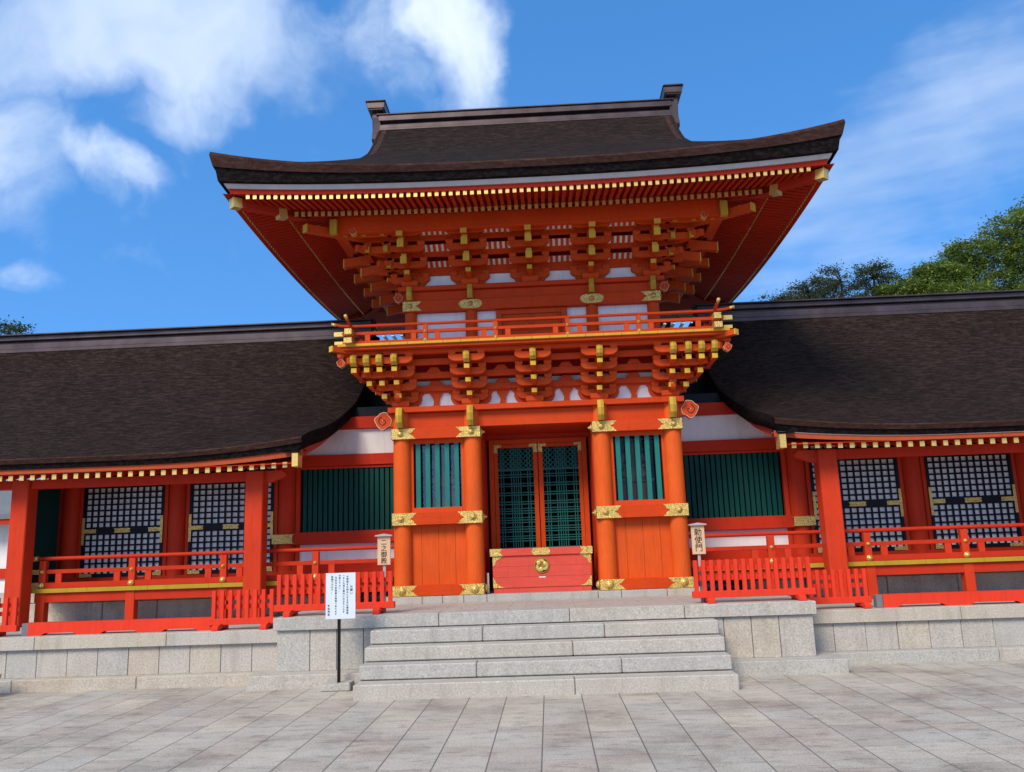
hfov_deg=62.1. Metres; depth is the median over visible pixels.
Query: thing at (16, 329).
oak tree
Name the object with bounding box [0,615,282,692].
stone terrace
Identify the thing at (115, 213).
sky
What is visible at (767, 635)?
stone platform
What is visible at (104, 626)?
barrier beam
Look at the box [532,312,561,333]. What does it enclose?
upper door leaf
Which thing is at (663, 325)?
railing
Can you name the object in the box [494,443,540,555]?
door leaf
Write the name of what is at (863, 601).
picket fence
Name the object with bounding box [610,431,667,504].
window frame
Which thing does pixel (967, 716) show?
paved ground
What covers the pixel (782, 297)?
oak tree
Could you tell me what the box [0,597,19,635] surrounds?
picket fence
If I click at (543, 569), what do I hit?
offering box
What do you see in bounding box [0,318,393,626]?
corridor building
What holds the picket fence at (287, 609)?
on the stone platform
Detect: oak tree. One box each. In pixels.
[0,315,35,480]
[753,291,821,300]
[770,255,934,299]
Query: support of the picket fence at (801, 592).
on the stone platform
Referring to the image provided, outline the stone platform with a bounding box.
[246,583,848,690]
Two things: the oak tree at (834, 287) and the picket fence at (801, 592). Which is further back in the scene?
the oak tree at (834, 287)
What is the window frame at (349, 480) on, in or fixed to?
in the corridor building at (186, 471)
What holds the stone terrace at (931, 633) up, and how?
on the paved ground
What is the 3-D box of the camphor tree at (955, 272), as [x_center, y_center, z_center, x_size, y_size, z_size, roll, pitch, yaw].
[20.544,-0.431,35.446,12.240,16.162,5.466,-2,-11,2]
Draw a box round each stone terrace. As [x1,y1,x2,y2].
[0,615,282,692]
[812,599,1023,664]
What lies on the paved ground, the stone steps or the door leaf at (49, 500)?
the stone steps
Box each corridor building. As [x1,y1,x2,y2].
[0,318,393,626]
[679,290,1023,598]
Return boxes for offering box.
[490,546,592,592]
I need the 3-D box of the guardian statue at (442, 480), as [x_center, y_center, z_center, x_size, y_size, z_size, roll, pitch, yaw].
[-1.174,1.621,14.544,0.600,1.353,0.510,-2,-11,2]
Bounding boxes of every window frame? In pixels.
[295,464,393,532]
[411,438,464,512]
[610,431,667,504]
[683,449,790,518]
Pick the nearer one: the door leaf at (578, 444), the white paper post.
the white paper post
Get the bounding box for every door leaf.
[32,489,61,582]
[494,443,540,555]
[502,314,531,334]
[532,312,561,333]
[538,442,585,554]
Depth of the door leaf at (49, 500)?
14.87 m
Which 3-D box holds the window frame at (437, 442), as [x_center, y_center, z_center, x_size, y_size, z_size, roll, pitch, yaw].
[-1.199,1.465,13.866,0.900,1.186,0.139,-2,-11,2]
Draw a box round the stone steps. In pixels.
[353,618,739,700]
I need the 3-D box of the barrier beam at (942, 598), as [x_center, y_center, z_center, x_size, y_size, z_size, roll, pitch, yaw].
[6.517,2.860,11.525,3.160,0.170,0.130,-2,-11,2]
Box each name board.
[375,534,392,612]
[688,523,705,601]
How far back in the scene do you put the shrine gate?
13.77 m
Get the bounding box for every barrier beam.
[21,617,219,635]
[873,589,1023,607]
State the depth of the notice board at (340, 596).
10.59 m
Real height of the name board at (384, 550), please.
1.044 m
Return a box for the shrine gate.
[209,83,844,596]
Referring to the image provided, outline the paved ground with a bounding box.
[0,660,1023,771]
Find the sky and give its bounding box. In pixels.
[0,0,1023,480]
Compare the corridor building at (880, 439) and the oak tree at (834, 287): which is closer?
the corridor building at (880, 439)
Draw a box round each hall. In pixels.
[0,491,11,592]
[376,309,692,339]
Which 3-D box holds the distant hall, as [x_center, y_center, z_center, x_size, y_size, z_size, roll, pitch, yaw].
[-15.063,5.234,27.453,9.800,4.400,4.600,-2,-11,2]
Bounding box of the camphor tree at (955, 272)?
[871,195,1023,295]
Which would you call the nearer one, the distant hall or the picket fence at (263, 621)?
the picket fence at (263, 621)
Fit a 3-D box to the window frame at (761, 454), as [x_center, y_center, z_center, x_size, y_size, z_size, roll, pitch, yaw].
[3.785,1.720,14.967,2.075,1.170,0.100,-2,-11,2]
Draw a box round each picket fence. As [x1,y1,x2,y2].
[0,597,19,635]
[208,589,275,630]
[274,571,394,616]
[692,557,815,603]
[807,568,871,607]
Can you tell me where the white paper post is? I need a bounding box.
[487,573,488,592]
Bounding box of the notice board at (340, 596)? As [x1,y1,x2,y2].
[321,572,355,691]
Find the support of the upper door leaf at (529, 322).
in the shrine gate

